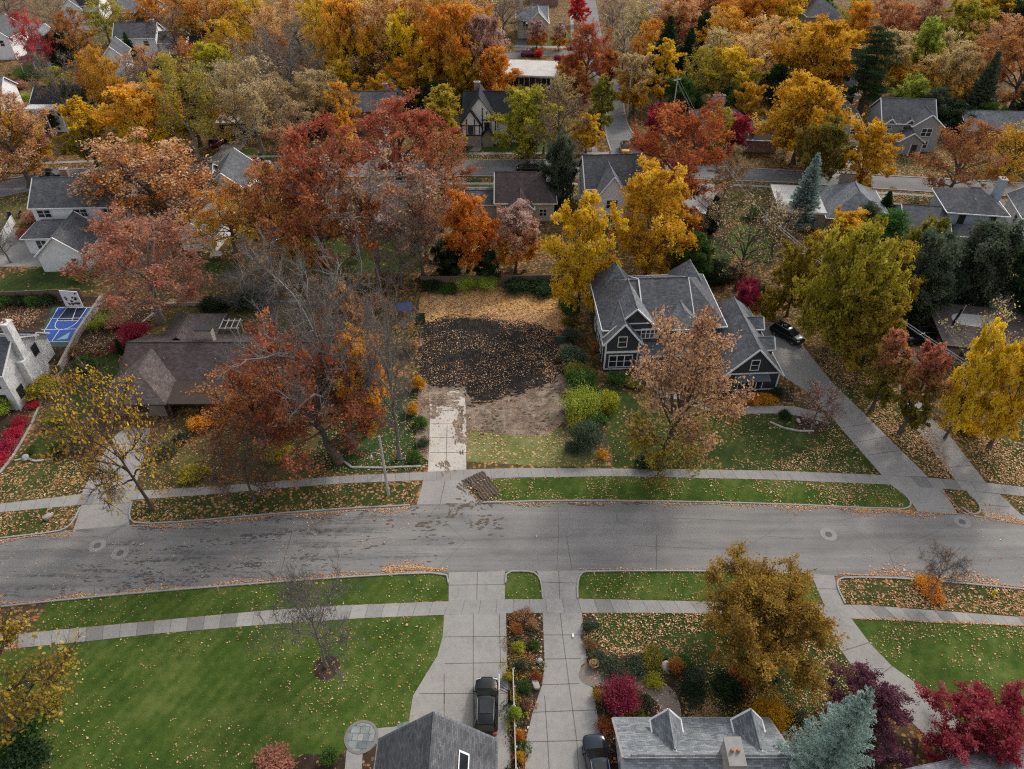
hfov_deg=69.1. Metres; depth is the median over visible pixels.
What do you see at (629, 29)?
bare tree
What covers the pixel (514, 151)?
undergrowth
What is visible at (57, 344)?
sport court
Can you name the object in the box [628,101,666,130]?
lawn
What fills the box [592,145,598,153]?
sidewalk
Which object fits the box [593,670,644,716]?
maple shrub
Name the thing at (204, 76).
bare tree
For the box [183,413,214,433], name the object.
shrub
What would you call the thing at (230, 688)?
lawn
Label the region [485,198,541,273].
maple tree
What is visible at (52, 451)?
shrub
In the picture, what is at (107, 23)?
maple tree
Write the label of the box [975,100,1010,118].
juniper tree
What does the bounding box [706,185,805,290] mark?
ash tree
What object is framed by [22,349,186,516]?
crabapple tree
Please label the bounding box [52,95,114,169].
maple tree
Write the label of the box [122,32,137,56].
fir tree
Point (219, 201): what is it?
maple tree
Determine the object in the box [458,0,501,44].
maple tree
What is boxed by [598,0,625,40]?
bare tree
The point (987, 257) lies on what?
juniper tree
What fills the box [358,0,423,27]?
maple tree
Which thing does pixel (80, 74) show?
maple tree
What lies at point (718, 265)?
juniper tree
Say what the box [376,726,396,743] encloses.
path
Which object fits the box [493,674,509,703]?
basketball hoop
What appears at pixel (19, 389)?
window
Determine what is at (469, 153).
sidewalk
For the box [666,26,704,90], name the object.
fir tree
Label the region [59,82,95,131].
juniper tree
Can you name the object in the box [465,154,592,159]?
lawn
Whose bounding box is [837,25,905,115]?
pine tree
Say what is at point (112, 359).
lawn
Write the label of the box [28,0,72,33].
bare tree
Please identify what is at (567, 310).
shrub
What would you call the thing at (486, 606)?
sidewalk
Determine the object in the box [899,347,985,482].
driveway
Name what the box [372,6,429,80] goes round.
maple tree
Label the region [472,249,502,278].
juniper tree
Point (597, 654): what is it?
shrub
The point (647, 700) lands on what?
shrub
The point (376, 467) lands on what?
stone edging
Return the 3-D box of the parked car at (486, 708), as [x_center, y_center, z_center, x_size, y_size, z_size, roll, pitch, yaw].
[-2.150,26.560,61.751,2.288,1.872,5.117,0,40,0]
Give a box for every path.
[344,720,377,753]
[345,749,362,768]
[347,723,375,750]
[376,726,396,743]
[397,721,408,728]
[470,144,482,150]
[579,663,681,716]
[657,390,827,422]
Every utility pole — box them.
[626,66,633,116]
[674,77,680,100]
[751,212,770,274]
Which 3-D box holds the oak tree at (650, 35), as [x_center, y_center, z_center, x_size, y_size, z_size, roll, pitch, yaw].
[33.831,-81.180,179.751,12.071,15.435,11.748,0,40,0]
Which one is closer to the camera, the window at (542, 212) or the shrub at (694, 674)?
the shrub at (694, 674)
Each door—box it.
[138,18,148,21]
[187,239,210,251]
[519,31,527,37]
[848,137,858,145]
[909,145,917,154]
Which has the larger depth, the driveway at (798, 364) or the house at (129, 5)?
the house at (129, 5)
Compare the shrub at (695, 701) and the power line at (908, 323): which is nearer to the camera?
the shrub at (695, 701)
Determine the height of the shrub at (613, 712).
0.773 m
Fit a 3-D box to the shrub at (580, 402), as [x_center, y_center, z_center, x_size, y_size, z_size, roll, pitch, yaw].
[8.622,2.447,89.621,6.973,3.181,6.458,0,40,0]
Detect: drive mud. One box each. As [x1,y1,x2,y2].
[427,381,468,476]
[457,480,503,510]
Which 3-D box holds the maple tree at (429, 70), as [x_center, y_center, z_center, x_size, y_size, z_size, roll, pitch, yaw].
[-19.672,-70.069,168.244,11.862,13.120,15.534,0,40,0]
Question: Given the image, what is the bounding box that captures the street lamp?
[369,436,389,495]
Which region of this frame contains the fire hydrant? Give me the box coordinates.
[991,589,997,596]
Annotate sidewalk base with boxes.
[17,602,444,647]
[79,473,412,499]
[436,468,888,484]
[445,599,580,614]
[578,600,822,613]
[851,605,1021,623]
[900,477,1020,494]
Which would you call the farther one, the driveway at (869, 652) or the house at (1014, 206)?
the house at (1014, 206)
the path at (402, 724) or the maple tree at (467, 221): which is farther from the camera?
the maple tree at (467, 221)
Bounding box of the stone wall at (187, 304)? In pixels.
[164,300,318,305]
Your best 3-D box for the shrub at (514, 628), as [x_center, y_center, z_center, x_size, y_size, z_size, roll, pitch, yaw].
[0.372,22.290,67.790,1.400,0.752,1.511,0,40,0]
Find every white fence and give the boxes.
[0,215,15,251]
[512,667,517,768]
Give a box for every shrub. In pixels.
[0,294,12,307]
[0,397,13,416]
[0,437,19,453]
[0,448,13,465]
[0,688,54,757]
[0,726,56,768]
[1,424,25,440]
[6,294,26,306]
[8,414,31,426]
[14,69,41,80]
[14,79,27,88]
[15,226,27,238]
[20,93,30,101]
[20,210,35,225]
[20,367,63,402]
[21,293,38,307]
[23,445,35,454]
[24,399,41,409]
[25,689,68,714]
[34,293,59,307]
[38,407,69,428]
[46,438,70,456]
[58,344,83,357]
[63,429,95,456]
[68,354,100,373]
[71,267,89,280]
[86,313,111,333]
[95,300,114,315]
[103,315,126,330]
[107,339,125,352]
[111,320,153,341]
[114,339,124,354]
[149,440,179,460]
[172,431,190,446]
[175,457,210,484]
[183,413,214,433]
[195,293,231,312]
[200,398,244,422]
[229,286,267,315]
[250,739,299,768]
[255,443,294,464]
[285,270,319,290]
[316,744,339,767]
[328,283,360,301]
[354,291,388,311]
[369,269,402,292]
[398,337,418,354]
[404,450,423,463]
[405,399,418,415]
[408,93,424,107]
[410,373,427,390]
[413,414,428,428]
[415,434,430,448]
[417,273,442,292]
[434,282,458,296]
[454,272,481,292]
[472,273,502,290]
[501,671,512,681]
[502,272,534,294]
[507,705,521,719]
[509,622,522,634]
[509,640,525,654]
[513,658,528,673]
[513,749,524,763]
[515,727,525,741]
[517,679,533,693]
[518,698,532,710]
[519,277,555,299]
[525,617,538,630]
[525,639,540,651]
[530,670,543,681]
[534,48,543,58]
[552,53,561,61]
[552,343,589,367]
[555,380,609,424]
[559,417,613,461]
[560,302,577,316]
[560,326,583,343]
[560,359,591,372]
[561,317,575,325]
[562,366,598,391]
[562,441,583,456]
[566,412,587,426]
[575,380,601,397]
[581,637,597,651]
[582,619,594,632]
[584,410,610,427]
[585,647,610,671]
[589,687,605,702]
[591,340,599,351]
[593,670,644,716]
[593,715,613,735]
[597,448,608,459]
[598,652,627,682]
[600,388,621,412]
[606,368,627,388]
[608,703,623,716]
[621,653,651,683]
[623,375,641,391]
[623,701,648,716]
[632,454,653,471]
[639,692,655,712]
[641,640,666,671]
[642,668,665,690]
[667,655,686,676]
[675,651,695,671]
[679,677,706,700]
[682,662,708,687]
[685,695,707,713]
[685,697,723,716]
[694,98,706,108]
[706,668,746,707]
[725,663,754,692]
[728,266,751,281]
[734,686,799,739]
[742,279,769,302]
[745,206,764,218]
[746,392,763,405]
[760,392,782,406]
[769,386,785,397]
[777,726,799,746]
[778,409,793,421]
[784,702,806,733]
[910,571,949,608]
[958,416,987,438]
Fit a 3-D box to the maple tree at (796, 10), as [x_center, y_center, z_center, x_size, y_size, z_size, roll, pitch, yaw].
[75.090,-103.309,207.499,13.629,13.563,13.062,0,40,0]
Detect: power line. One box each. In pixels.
[678,82,763,214]
[764,215,1020,396]
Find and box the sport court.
[42,306,91,346]
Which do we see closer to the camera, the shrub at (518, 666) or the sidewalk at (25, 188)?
the shrub at (518, 666)
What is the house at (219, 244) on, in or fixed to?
on the ground at (544, 264)
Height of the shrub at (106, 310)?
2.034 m
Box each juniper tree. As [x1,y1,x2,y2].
[40,31,75,67]
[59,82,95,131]
[296,106,322,137]
[420,81,448,119]
[426,237,464,275]
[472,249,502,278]
[538,128,580,207]
[695,11,715,49]
[705,258,735,287]
[758,64,795,104]
[900,226,971,327]
[919,85,957,122]
[937,98,980,137]
[945,216,1023,306]
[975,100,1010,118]
[997,248,1023,315]
[1000,0,1023,38]
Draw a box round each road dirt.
[60,508,436,595]
[358,498,652,555]
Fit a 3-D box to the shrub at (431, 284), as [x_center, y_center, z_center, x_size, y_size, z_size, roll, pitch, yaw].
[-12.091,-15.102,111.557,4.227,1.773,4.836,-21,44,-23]
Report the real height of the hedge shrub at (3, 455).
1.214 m
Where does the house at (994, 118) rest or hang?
on the ground at (544, 264)
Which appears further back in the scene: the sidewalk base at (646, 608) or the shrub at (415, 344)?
the shrub at (415, 344)
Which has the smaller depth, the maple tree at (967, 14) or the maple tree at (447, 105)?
the maple tree at (447, 105)
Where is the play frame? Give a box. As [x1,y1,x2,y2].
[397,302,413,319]
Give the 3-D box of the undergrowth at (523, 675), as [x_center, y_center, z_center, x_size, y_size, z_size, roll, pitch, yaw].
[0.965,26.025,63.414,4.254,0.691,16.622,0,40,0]
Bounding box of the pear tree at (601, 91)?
[588,73,620,135]
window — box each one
[0,40,5,46]
[16,383,25,398]
[30,342,39,356]
[34,240,45,248]
[36,209,52,217]
[72,209,88,216]
[100,208,111,215]
[124,406,148,411]
[468,126,473,134]
[484,122,489,129]
[508,77,529,88]
[535,77,552,89]
[539,209,546,215]
[606,199,617,208]
[608,355,632,367]
[617,336,627,347]
[617,746,620,763]
[640,328,659,338]
[736,382,762,389]
[749,360,760,370]
[803,216,816,225]
[920,128,932,136]
[922,141,928,148]
[933,329,938,342]
[956,214,965,223]
[957,351,968,361]
[1012,213,1017,223]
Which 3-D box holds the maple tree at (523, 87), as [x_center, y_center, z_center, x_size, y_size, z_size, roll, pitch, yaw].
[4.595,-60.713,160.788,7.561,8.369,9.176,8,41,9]
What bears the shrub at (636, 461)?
on the lawn at (795, 441)
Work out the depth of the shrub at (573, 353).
97.08 m
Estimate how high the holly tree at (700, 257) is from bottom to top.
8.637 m
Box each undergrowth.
[6,27,1023,278]
[36,247,1011,431]
[499,606,545,768]
[581,621,796,725]
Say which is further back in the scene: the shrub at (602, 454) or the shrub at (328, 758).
the shrub at (602, 454)
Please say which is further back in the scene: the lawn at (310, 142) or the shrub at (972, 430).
the lawn at (310, 142)
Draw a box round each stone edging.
[0,369,64,472]
[14,458,52,461]
[141,304,165,322]
[337,451,420,468]
[770,421,813,431]
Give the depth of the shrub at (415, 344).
98.91 m
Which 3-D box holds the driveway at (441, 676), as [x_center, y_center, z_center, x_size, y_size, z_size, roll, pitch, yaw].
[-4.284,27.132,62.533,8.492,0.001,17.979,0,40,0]
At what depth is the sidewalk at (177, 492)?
81.53 m
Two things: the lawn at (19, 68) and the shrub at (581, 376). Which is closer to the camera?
the shrub at (581, 376)
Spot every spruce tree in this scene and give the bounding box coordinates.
[771,684,877,768]
[785,152,822,229]
[964,51,1001,109]
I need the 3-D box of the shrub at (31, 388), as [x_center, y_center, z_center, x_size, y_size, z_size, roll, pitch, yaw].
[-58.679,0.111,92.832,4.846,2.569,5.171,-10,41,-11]
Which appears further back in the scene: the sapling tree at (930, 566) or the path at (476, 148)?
the path at (476, 148)
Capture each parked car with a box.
[38,168,60,176]
[207,135,227,146]
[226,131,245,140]
[249,156,270,166]
[473,677,498,736]
[516,161,539,171]
[520,48,535,56]
[582,733,611,768]
[619,140,629,153]
[691,206,706,221]
[769,320,805,345]
[905,326,934,345]
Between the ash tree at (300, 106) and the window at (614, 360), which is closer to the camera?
the window at (614, 360)
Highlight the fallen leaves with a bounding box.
[0,154,1023,768]
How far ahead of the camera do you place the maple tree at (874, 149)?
131.81 m
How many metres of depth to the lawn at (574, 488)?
81.00 m
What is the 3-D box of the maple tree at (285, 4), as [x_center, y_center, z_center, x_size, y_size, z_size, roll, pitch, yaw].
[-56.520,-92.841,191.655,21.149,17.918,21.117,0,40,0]
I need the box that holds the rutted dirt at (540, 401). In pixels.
[470,388,565,433]
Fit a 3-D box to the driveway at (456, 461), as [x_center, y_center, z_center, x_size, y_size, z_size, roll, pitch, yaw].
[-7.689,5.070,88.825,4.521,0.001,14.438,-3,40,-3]
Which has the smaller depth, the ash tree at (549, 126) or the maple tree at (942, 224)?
the maple tree at (942, 224)
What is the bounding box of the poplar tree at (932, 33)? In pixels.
[908,15,945,77]
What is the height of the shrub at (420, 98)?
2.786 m
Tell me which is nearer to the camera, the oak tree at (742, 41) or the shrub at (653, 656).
the shrub at (653, 656)
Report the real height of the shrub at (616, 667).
0.982 m
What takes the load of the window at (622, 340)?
in the house at (626, 305)
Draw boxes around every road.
[0,161,1023,196]
[0,501,1023,604]
[27,23,165,30]
[505,51,584,57]
[574,0,647,160]
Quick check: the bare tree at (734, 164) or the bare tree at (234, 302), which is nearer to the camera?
the bare tree at (234, 302)
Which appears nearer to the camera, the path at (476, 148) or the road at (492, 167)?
the road at (492, 167)
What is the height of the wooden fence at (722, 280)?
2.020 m
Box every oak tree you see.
[0,595,23,655]
[44,7,98,62]
[56,195,224,324]
[166,0,222,36]
[167,341,318,473]
[189,41,243,98]
[202,16,249,72]
[208,304,386,492]
[214,160,315,260]
[242,6,308,79]
[242,109,396,285]
[280,64,350,120]
[392,0,444,56]
[554,17,614,95]
[609,296,758,491]
[621,91,735,216]
[628,17,677,68]
[687,6,763,53]
[694,0,731,17]
[696,537,849,707]
[698,26,738,81]
[722,32,777,86]
[743,11,799,82]
[964,12,1023,66]
[973,9,1023,110]
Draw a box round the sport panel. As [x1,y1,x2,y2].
[59,290,83,307]
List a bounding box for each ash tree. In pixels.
[194,55,257,143]
[206,48,290,154]
[245,70,303,129]
[252,92,318,148]
[297,118,451,277]
[320,184,379,257]
[379,153,455,262]
[386,188,449,275]
[525,80,591,154]
[544,73,582,121]
[618,0,661,54]
[682,43,724,105]
[690,179,733,232]
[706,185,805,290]
[749,189,810,260]
[839,0,880,30]
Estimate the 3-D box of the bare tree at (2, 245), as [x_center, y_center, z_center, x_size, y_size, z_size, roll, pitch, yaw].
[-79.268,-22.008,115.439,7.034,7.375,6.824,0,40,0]
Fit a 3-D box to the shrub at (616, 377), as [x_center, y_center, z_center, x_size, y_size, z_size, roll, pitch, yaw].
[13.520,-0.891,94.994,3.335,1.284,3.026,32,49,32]
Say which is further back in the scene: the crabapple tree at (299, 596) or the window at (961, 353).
the window at (961, 353)
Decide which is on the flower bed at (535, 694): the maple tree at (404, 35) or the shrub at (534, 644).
the shrub at (534, 644)
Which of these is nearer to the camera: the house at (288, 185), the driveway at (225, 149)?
the house at (288, 185)
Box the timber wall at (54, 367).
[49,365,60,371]
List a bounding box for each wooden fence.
[0,288,84,300]
[421,274,570,286]
[704,273,732,285]
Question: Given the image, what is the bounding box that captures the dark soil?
[419,316,561,402]
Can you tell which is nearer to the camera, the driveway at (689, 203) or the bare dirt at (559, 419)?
the bare dirt at (559, 419)
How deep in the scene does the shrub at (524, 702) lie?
62.30 m
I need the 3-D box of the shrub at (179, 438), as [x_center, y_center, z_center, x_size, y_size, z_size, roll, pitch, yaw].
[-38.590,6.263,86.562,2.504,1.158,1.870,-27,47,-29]
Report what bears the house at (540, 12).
on the ground at (544, 264)
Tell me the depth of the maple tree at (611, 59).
176.17 m
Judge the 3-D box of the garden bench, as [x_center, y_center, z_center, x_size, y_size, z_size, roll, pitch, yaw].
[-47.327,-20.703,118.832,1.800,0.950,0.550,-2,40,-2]
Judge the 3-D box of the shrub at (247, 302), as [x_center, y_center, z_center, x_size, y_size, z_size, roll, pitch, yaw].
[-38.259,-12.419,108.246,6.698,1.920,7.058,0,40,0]
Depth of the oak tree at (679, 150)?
118.92 m
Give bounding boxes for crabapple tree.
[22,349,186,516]
[186,403,287,508]
[247,539,377,688]
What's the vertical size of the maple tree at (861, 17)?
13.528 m
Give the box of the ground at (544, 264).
[0,0,1023,768]
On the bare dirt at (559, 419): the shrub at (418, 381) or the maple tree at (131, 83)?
the shrub at (418, 381)
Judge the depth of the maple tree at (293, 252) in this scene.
108.76 m
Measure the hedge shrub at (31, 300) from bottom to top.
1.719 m
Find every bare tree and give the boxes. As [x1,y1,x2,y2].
[0,0,38,17]
[0,219,20,262]
[24,48,89,116]
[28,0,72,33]
[102,51,153,87]
[140,3,206,62]
[179,64,220,106]
[204,267,261,310]
[212,216,393,450]
[215,29,283,93]
[216,222,307,322]
[231,13,328,101]
[273,267,336,338]
[297,51,336,88]
[335,253,424,459]
[367,214,438,288]
[478,0,518,13]
[485,0,533,40]
[523,110,562,153]
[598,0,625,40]
[605,7,646,69]
[704,142,754,200]
[939,294,1023,393]
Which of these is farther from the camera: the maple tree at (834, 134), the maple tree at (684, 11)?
the maple tree at (684, 11)
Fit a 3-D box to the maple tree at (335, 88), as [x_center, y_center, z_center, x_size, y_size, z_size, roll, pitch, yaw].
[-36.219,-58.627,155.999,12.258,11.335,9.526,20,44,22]
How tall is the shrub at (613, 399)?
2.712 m
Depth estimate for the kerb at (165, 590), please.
71.52 m
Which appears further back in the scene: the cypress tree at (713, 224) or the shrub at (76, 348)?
the cypress tree at (713, 224)
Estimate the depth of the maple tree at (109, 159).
116.68 m
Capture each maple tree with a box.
[0,85,33,116]
[0,92,63,188]
[0,104,14,166]
[0,109,54,173]
[0,606,88,753]
[4,7,55,76]
[40,66,74,84]
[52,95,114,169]
[59,120,223,231]
[65,49,119,104]
[74,41,127,116]
[77,0,130,43]
[77,140,214,225]
[82,81,195,155]
[119,44,165,83]
[121,0,189,25]
[123,81,155,121]
[144,68,178,102]
[165,0,256,48]
[172,36,200,76]
[173,73,219,146]
[176,185,278,257]
[218,0,290,55]
[251,0,321,59]
[258,211,316,281]
[288,0,339,58]
[309,0,383,85]
[314,78,362,123]
[323,58,364,90]
[323,320,392,438]
[324,279,369,353]
[326,110,356,150]
[336,0,423,85]
[345,80,467,179]
[354,31,398,89]
[356,0,382,28]
[357,73,396,90]
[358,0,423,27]
[370,0,421,11]
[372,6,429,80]
[377,56,421,104]
[401,40,447,94]
[406,126,485,214]
[410,2,484,95]
[420,0,461,7]
[421,0,456,32]
[422,83,468,155]
[435,189,502,272]
[440,47,481,104]
[442,0,502,38]
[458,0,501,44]
[461,11,511,89]
[466,45,523,89]
[485,84,579,158]
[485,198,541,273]
[518,83,547,113]
[526,20,548,48]
[540,188,629,312]
[548,22,567,50]
[556,60,584,79]
[564,67,591,106]
[567,0,591,22]
[570,113,605,152]
[595,47,620,85]
[603,152,701,274]
[611,53,664,113]
[643,102,670,134]
[645,37,687,105]
[647,0,703,45]
[680,203,706,234]
[701,43,770,106]
[702,105,737,149]
[711,0,789,36]
[725,113,756,145]
[730,81,769,116]
[735,276,762,313]
[748,68,864,164]
[749,285,782,320]
[762,12,868,90]
[763,0,806,37]
[764,0,810,17]
[769,234,826,316]
[790,214,914,353]
[793,114,860,182]
[811,205,872,251]
[830,29,862,65]
[834,0,880,47]
[836,117,904,187]
[837,286,912,378]
[857,28,925,96]
[859,327,914,410]
[863,232,928,319]
[867,0,920,39]
[887,72,931,97]
[890,337,953,434]
[900,213,951,267]
[905,0,953,41]
[909,116,1013,189]
[912,677,1023,768]
[914,26,968,84]
[919,40,987,104]
[932,0,1000,59]
[937,317,1021,439]
[958,0,1023,30]
[962,117,1023,188]
[971,338,1023,448]
[999,120,1023,163]
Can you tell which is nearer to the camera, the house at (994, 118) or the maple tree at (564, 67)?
the house at (994, 118)
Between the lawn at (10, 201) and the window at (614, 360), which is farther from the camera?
the lawn at (10, 201)
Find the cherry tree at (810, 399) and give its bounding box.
[790,377,850,432]
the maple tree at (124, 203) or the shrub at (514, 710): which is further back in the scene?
the maple tree at (124, 203)
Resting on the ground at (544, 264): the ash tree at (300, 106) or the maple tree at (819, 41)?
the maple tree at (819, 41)
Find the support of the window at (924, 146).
in the house at (914, 121)
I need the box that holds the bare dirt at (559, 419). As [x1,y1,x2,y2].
[416,317,573,459]
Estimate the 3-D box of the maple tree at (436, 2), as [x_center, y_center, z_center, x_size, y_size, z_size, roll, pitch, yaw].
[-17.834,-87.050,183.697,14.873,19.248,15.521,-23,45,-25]
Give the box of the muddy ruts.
[464,471,498,500]
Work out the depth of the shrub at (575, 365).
95.67 m
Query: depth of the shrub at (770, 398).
91.97 m
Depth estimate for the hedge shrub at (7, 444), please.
85.60 m
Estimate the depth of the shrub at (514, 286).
110.49 m
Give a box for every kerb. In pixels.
[0,507,80,538]
[0,572,448,607]
[5,159,578,178]
[128,502,409,523]
[271,175,1006,196]
[482,492,911,509]
[505,570,543,597]
[577,570,806,597]
[605,112,611,150]
[623,103,633,134]
[662,162,1023,183]
[836,576,1023,603]
[962,498,980,514]
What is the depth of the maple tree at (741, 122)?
148.09 m
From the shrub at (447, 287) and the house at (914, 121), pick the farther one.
the house at (914, 121)
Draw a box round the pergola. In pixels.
[219,318,244,333]
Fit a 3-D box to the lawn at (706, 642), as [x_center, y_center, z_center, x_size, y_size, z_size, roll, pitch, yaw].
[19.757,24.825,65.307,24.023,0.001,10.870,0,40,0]
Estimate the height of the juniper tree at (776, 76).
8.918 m
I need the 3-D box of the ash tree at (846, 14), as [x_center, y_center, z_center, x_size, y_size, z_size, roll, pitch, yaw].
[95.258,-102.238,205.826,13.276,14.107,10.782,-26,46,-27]
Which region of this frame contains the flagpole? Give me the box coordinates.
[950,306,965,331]
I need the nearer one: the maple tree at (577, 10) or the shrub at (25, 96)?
the shrub at (25, 96)
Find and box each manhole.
[88,539,105,551]
[111,546,128,559]
[820,528,836,540]
[953,516,970,527]
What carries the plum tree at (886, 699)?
on the lawn at (706, 642)
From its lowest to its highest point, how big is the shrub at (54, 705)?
1.684 m
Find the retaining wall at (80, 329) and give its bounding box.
[57,295,103,369]
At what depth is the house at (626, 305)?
95.46 m
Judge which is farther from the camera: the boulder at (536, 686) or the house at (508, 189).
the house at (508, 189)
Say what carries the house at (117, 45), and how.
on the ground at (544, 264)
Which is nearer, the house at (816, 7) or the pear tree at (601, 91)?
the pear tree at (601, 91)
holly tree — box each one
[40,110,59,131]
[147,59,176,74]
[660,74,702,112]
[663,230,715,276]
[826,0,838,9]
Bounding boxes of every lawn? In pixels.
[0,191,28,225]
[0,192,28,205]
[0,267,94,291]
[0,458,98,502]
[0,505,80,536]
[0,615,442,768]
[10,65,46,75]
[10,351,119,462]
[32,573,448,630]
[70,32,111,49]
[132,481,422,523]
[144,413,342,489]
[151,305,324,333]
[202,149,270,162]
[204,259,240,277]
[281,137,331,150]
[282,237,421,273]
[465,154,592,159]
[465,176,493,181]
[466,141,548,150]
[467,428,608,466]
[468,477,909,507]
[471,185,493,186]
[505,572,542,598]
[514,31,570,45]
[569,186,577,199]
[578,572,821,602]
[595,613,877,728]
[605,382,879,473]
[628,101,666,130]
[680,237,733,262]
[723,226,775,266]
[724,191,770,223]
[749,184,932,202]
[815,348,953,478]
[830,152,1023,175]
[838,578,1023,615]
[852,619,1023,742]
[944,489,978,512]
[952,420,1023,486]
[1001,494,1023,513]
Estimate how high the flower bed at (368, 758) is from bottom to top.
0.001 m
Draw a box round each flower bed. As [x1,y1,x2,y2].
[0,297,153,369]
[0,372,56,450]
[285,754,344,768]
[313,656,339,679]
[362,747,375,768]
[507,614,544,768]
[582,613,726,768]
[622,375,793,403]
[785,731,918,768]
[794,415,826,433]
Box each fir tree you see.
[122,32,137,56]
[644,14,682,86]
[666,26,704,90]
[1009,91,1023,110]
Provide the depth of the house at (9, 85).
162.79 m
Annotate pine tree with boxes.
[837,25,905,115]
[841,200,883,235]
[869,207,914,254]
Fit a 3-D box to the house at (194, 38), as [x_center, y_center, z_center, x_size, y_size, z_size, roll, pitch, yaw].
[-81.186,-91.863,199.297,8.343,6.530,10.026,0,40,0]
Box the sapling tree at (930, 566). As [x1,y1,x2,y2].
[914,537,976,600]
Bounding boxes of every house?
[0,13,27,59]
[0,76,25,111]
[0,318,54,409]
[18,23,63,70]
[20,166,150,271]
[24,80,89,135]
[60,0,111,22]
[98,313,340,417]
[103,36,133,79]
[112,18,188,55]
[115,0,163,21]
[159,147,258,212]
[180,199,234,251]
[188,29,229,52]
[215,98,290,134]
[281,175,342,228]
[316,76,404,132]
[356,180,422,234]
[373,711,497,768]
[459,80,530,146]
[464,160,557,223]
[502,59,557,90]
[516,0,549,40]
[530,0,557,5]
[577,153,644,226]
[589,259,784,390]
[611,708,797,768]
[648,0,678,20]
[691,93,775,152]
[770,170,887,233]
[796,0,843,30]
[830,47,863,97]
[837,93,866,145]
[865,97,945,155]
[892,176,1010,248]
[906,746,1023,768]
[922,304,1023,368]
[952,110,1023,144]
[1004,187,1023,235]
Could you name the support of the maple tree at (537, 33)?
on the ground at (544, 264)
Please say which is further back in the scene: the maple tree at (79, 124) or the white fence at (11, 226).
the maple tree at (79, 124)
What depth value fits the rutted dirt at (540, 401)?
90.64 m
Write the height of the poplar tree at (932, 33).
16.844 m
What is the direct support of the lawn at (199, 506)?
on the ground at (544, 264)
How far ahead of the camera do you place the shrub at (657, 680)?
63.90 m
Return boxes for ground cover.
[312,391,427,473]
[419,286,568,333]
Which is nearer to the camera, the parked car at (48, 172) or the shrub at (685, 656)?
the shrub at (685, 656)
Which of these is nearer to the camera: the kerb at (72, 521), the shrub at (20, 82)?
the kerb at (72, 521)
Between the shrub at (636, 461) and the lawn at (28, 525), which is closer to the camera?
the lawn at (28, 525)
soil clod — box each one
[411,314,567,406]
[472,382,560,436]
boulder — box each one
[21,454,28,460]
[43,513,52,520]
[531,680,539,689]
[661,660,668,671]
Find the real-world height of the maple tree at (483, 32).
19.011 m
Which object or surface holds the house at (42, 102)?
on the ground at (544, 264)
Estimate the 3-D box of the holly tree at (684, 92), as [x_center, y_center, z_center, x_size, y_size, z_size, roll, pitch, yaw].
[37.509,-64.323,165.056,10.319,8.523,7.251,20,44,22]
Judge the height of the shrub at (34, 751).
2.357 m
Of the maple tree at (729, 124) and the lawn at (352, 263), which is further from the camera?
the maple tree at (729, 124)
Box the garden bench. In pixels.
[210,251,221,256]
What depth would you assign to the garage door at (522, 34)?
212.17 m
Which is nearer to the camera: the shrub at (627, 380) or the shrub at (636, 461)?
the shrub at (636, 461)
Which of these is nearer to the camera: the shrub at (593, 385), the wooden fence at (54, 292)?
the shrub at (593, 385)
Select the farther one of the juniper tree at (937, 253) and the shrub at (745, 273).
the shrub at (745, 273)
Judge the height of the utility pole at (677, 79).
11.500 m
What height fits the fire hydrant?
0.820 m
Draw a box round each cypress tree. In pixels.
[704,195,721,234]
[880,191,893,212]
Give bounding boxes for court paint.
[44,308,89,340]
[57,308,85,320]
[57,332,69,339]
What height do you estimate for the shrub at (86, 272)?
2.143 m
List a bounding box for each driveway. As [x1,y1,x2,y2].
[0,228,99,266]
[73,428,150,529]
[205,135,246,164]
[409,613,510,768]
[417,480,479,504]
[428,390,465,471]
[449,571,504,599]
[515,38,526,50]
[525,612,599,768]
[537,571,582,598]
[683,186,720,215]
[762,322,927,476]
[812,574,976,758]
[832,151,873,176]
[892,485,956,512]
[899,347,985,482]
[967,491,1023,520]
[1000,201,1023,239]
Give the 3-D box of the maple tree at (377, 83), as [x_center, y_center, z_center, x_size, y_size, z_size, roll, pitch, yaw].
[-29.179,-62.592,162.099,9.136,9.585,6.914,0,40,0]
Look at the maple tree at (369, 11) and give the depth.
165.10 m
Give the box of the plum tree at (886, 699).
[822,659,922,768]
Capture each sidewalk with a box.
[0,182,1007,201]
[0,494,80,511]
[0,601,447,648]
[4,152,608,165]
[78,472,422,503]
[423,468,890,484]
[444,599,581,614]
[513,45,569,47]
[570,14,574,45]
[578,599,849,617]
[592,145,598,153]
[836,605,1023,625]
[882,475,1023,495]
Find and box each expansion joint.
[75,422,1009,768]
[244,518,800,559]
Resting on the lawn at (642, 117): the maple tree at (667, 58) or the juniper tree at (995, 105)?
the maple tree at (667, 58)
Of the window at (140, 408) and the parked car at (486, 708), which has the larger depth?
the window at (140, 408)
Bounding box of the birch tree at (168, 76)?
[133,46,224,158]
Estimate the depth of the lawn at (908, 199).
135.50 m
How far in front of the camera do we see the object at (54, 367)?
96.55 m
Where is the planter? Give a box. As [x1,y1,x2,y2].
[589,658,598,668]
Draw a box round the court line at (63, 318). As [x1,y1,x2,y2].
[43,307,90,341]

